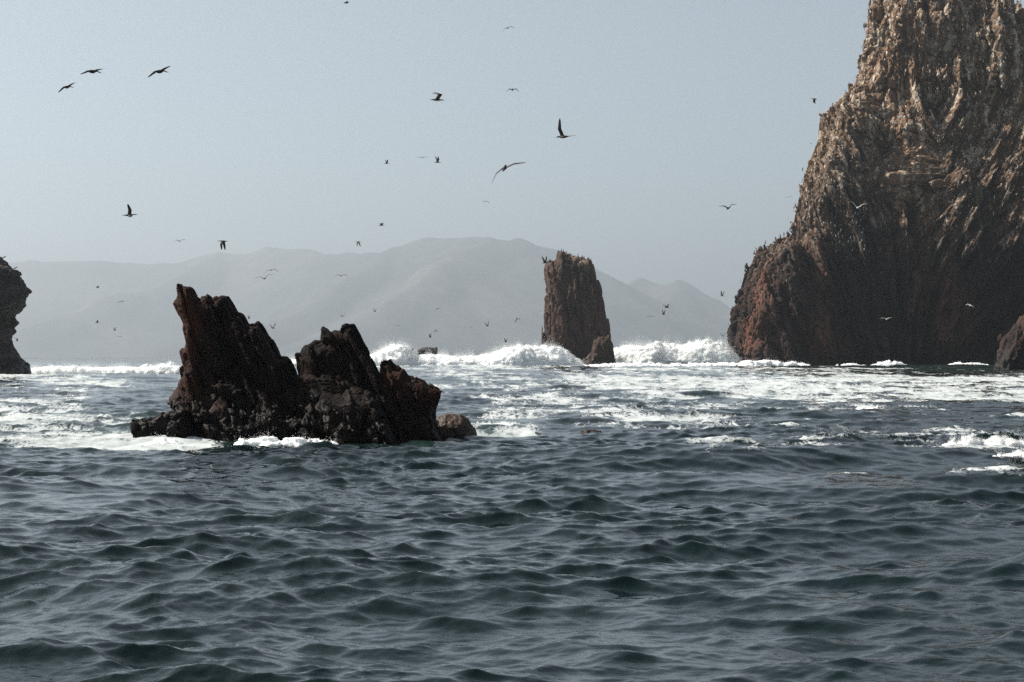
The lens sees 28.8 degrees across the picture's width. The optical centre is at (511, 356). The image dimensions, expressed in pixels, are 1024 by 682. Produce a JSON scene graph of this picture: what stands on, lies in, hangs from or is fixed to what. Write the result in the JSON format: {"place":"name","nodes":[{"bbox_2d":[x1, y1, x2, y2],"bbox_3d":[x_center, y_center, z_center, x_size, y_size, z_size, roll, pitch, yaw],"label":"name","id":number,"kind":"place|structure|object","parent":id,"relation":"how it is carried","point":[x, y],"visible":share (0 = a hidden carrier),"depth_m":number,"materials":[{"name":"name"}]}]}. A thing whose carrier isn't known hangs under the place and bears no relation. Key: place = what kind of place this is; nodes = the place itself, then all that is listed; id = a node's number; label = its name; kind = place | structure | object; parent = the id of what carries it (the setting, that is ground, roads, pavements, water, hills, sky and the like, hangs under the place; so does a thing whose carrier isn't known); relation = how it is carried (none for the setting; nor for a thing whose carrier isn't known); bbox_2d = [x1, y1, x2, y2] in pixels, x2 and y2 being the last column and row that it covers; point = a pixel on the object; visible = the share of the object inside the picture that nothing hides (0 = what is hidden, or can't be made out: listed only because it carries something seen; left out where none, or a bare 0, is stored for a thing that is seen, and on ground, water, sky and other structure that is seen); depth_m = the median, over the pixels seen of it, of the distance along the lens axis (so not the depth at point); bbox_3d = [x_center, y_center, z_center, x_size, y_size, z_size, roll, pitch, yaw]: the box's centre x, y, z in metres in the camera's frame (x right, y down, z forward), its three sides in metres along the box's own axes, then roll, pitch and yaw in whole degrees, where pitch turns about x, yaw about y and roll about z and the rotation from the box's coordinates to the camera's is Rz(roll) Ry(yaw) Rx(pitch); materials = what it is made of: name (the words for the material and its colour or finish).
{"place":"outdoors","nodes":[
{"label":"outdoors","id":0,"kind":"place"},
{"bbox_2d":[59,83,73,91],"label":"pelican","id":1,"kind":"object","parent":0,"point":[68,86],"visible":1,"depth_m":173.22,"materials":[{"name":"black"}]},
{"bbox_2d":[81,69,101,73],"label":"pelican","id":2,"kind":"object","parent":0,"point":[92,71],"visible":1,"depth_m":134.65,"materials":[{"name":"black"}]},
{"bbox_2d":[124,204,136,216],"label":"seabird","id":3,"kind":"object","parent":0,"point":[129,214],"visible":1,"depth_m":96.60,"materials":[{"name":"black"}]},
{"bbox_2d":[148,66,169,76],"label":"pelican","id":4,"kind":"object","parent":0,"point":[159,71],"visible":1,"depth_m":134.66,"materials":[{"name":"black"}]},
{"bbox_2d":[220,240,225,249],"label":"seabird","id":5,"kind":"object","parent":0,"point":[222,243],"visible":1,"depth_m":121.65,"materials":[{"name":"black"}]},
{"bbox_2d":[8,237,730,356],"bbox_3d":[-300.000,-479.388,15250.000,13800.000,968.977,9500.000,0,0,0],"label":"hills","id":6,"kind":"structure","parent":0,"point":[469,287],"depth_m":14844.75,"materials":[{"name":"grey stone"}]},
{"bbox_2d":[429,92,444,100],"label":"seabird","id":7,"kind":"object","parent":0,"point":[439,95],"visible":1,"depth_m":102.91,"materials":[{"name":"black"}]},
{"bbox_2d":[492,162,525,181],"bbox_3d":[-0.164,-5.726,62.174,1.145,0.653,0.506,0,0,39],"label":"seabird","id":8,"kind":"object","parent":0,"point":[505,167],"visible":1,"depth_m":62.14,"materials":[{"name":"black"}]},
{"bbox_2d":[0,357,1023,681],"bbox_3d":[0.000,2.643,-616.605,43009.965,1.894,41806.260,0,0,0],"label":"sea","id":9,"kind":"structure","parent":0,"point":[756,523],"depth_m":26.62,"materials":[{"name":"liquid"}]},
{"bbox_2d":[0,257,31,373],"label":"headland rock","id":10,"kind":"object","parent":9,"relation":"in","point":[15,291],"visible":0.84,"depth_m":255.35,"materials":[{"name":"brown stone"}]},
{"bbox_2d":[31,362,179,374],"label":"breaking wave","id":11,"kind":"object","parent":9,"relation":"on","point":[50,370],"visible":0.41,"depth_m":270.53,"materials":[{"name":"liquid"}]},
{"bbox_2d":[31,358,181,372],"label":"sea spray","id":12,"kind":"object","parent":9,"relation":"on","point":[52,367],"visible":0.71,"depth_m":271.31,"materials":[{"name":"white liquid"}]},
{"bbox_2d":[145,438,182,444],"bbox_3d":[-10.072,2.605,57.555,1.156,0.511,0.777,0,0,0],"label":"whitecap","id":13,"kind":"object","parent":9,"relation":"on","point":[165,440],"visible":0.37,"depth_m":57.51,"materials":[{"name":"liquid"}]},
{"bbox_2d":[147,434,182,444],"bbox_3d":[-10.051,2.372,57.604,1.106,0.382,0.792,0,0,-37],"label":"sea spray","id":14,"kind":"object","parent":9,"relation":"on","point":[163,439],"visible":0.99,"depth_m":57.53,"materials":[{"name":"white liquid"}]},
{"bbox_2d":[234,433,337,444],"bbox_3d":[-6.569,2.338,57.821,3.023,0.445,0.938,0,0,0],"label":"sea spray","id":15,"kind":"object","parent":9,"relation":"on","point":[285,437],"visible":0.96,"depth_m":57.71,"materials":[{"name":"white liquid"}]},
{"bbox_2d":[234,436,338,446],"bbox_3d":[-6.519,2.612,57.822,3.126,0.603,0.972,0,0,0],"label":"whitecap","id":16,"kind":"object","parent":9,"relation":"on","point":[263,441],"visible":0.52,"depth_m":57.62,"materials":[{"name":"liquid"}]},
{"bbox_2d":[130,283,445,444],"bbox_3d":[-6.633,0.757,61.396,9.342,6.032,5.862,0,0,0],"label":"rock outcrop","id":17,"kind":"object","parent":9,"relation":"in","point":[240,377],"visible":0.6,"depth_m":60.83,"materials":[{"name":"brown stone"}]},
{"bbox_2d":[417,347,437,354],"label":"rock","id":18,"kind":"object","parent":9,"relation":"in","point":[422,350],"visible":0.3,"depth_m":760.67,"materials":[{"name":"grey stone"}]},
{"bbox_2d":[285,337,581,361],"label":"sea spray","id":19,"kind":"object","parent":9,"relation":"on","point":[468,355],"visible":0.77,"depth_m":498.82,"materials":[{"name":"white liquid"}]},
{"bbox_2d":[292,344,584,365],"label":"breaking wave","id":20,"kind":"object","parent":9,"relation":"on","point":[525,359],"visible":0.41,"depth_m":497.22,"materials":[{"name":"liquid"}]},
{"bbox_2d":[436,413,476,435],"bbox_3d":[-1.787,2.540,63.279,1.568,1.459,1.475,0,0,0],"label":"boulder","id":21,"kind":"object","parent":9,"relation":"in","point":[452,424],"visible":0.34,"depth_m":62.83,"materials":[{"name":"brown stone"}]},
{"bbox_2d":[541,251,610,360],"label":"sea stack","id":22,"kind":"object","parent":9,"relation":"in","point":[576,323],"visible":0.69,"depth_m":524.48,"materials":[{"name":"brown stone"}]},
{"bbox_2d":[580,429,601,432],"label":"boulder","id":23,"kind":"object","parent":9,"relation":"in","point":[588,431],"visible":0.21,"depth_m":70.18,"materials":[{"name":"grey stone"}]},
{"bbox_2d":[582,335,615,364],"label":"rock","id":24,"kind":"object","parent":9,"relation":"in","point":[602,350],"visible":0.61,"depth_m":508.76,"materials":[{"name":"stone"}]},
{"bbox_2d":[584,362,755,365],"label":"sea spray","id":25,"kind":"object","parent":9,"relation":"on","point":[666,363],"visible":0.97,"depth_m":494.89,"materials":[{"name":"white liquid"}]},
{"bbox_2d":[585,362,759,365],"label":"breaking wave","id":26,"kind":"object","parent":9,"relation":"on","point":[678,364],"visible":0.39,"depth_m":494.38,"materials":[{"name":"liquid"}]},
{"bbox_2d":[613,339,740,364],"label":"breaking wave","id":27,"kind":"object","parent":9,"relation":"on","point":[655,359],"visible":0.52,"depth_m":540.32,"materials":[{"name":"liquid"}]},
{"bbox_2d":[614,332,742,360],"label":"sea spray","id":28,"kind":"object","parent":27,"relation":"on","point":[705,347],"visible":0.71,"depth_m":541.67,"materials":[{"name":"white liquid"}]},
{"bbox_2d":[740,360,808,365],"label":"breaking wave","id":29,"kind":"object","parent":9,"relation":"on","point":[769,363],"visible":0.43,"depth_m":530.70,"materials":[{"name":"liquid"}]},
{"bbox_2d":[850,402,879,408],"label":"sea spray","id":30,"kind":"object","parent":9,"relation":"on","point":[864,406],"visible":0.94,"depth_m":95.87,"materials":[{"name":"white liquid"}]},
{"bbox_2d":[856,405,879,408],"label":"whitecap","id":31,"kind":"object","parent":9,"relation":"on","point":[868,407],"visible":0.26,"depth_m":95.73,"materials":[{"name":"liquid"}]},
{"bbox_2d":[727,0,1023,365],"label":"cliff","id":32,"kind":"structure","parent":9,"relation":"on","point":[922,273],"depth_m":550.25,"materials":[{"name":"brown stone"}]},
{"bbox_2d":[837,360,988,364],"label":"breaking wave","id":33,"kind":"object","parent":9,"relation":"on","point":[889,363],"visible":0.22,"depth_m":521.10,"materials":[{"name":"liquid"}]},
{"bbox_2d":[942,434,1023,447],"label":"whitecap","id":34,"kind":"object","parent":9,"relation":"on","point":[1018,445],"visible":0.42,"depth_m":58.19,"materials":[{"name":"liquid"}]},
{"bbox_2d":[948,430,1023,443],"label":"sea spray","id":35,"kind":"object","parent":9,"relation":"on","point":[1001,440],"visible":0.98,"depth_m":58.33,"materials":[{"name":"white liquid"}]},
{"bbox_2d":[993,451,1023,460],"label":"whitecap","id":36,"kind":"object","parent":9,"relation":"on","point":[1018,456],"visible":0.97,"depth_m":52.03,"materials":[{"name":"liquid"}]},
{"bbox_2d":[994,315,1023,369],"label":"rock","id":37,"kind":"object","parent":9,"relation":"in","point":[1010,353],"visible":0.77,"depth_m":379.70,"materials":[{"name":"brown stone"}]},
{"bbox_2d":[996,449,1023,455],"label":"sea spray","id":38,"kind":"object","parent":9,"relation":"on","point":[1014,452],"visible":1,"depth_m":52.18,"materials":[{"name":"white liquid"}]},
{"bbox_2d":[0,0,1023,307],"label":"sky","id":39,"kind":"structure","parent":0,"point":[270,123],"materials":[{"name":"blue"}]},
{"bbox_2d":[557,118,568,137],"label":"seabird","id":40,"kind":"object","parent":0,"point":[562,135],"visible":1,"depth_m":82.84,"materials":[{"name":"black"}]}
]}

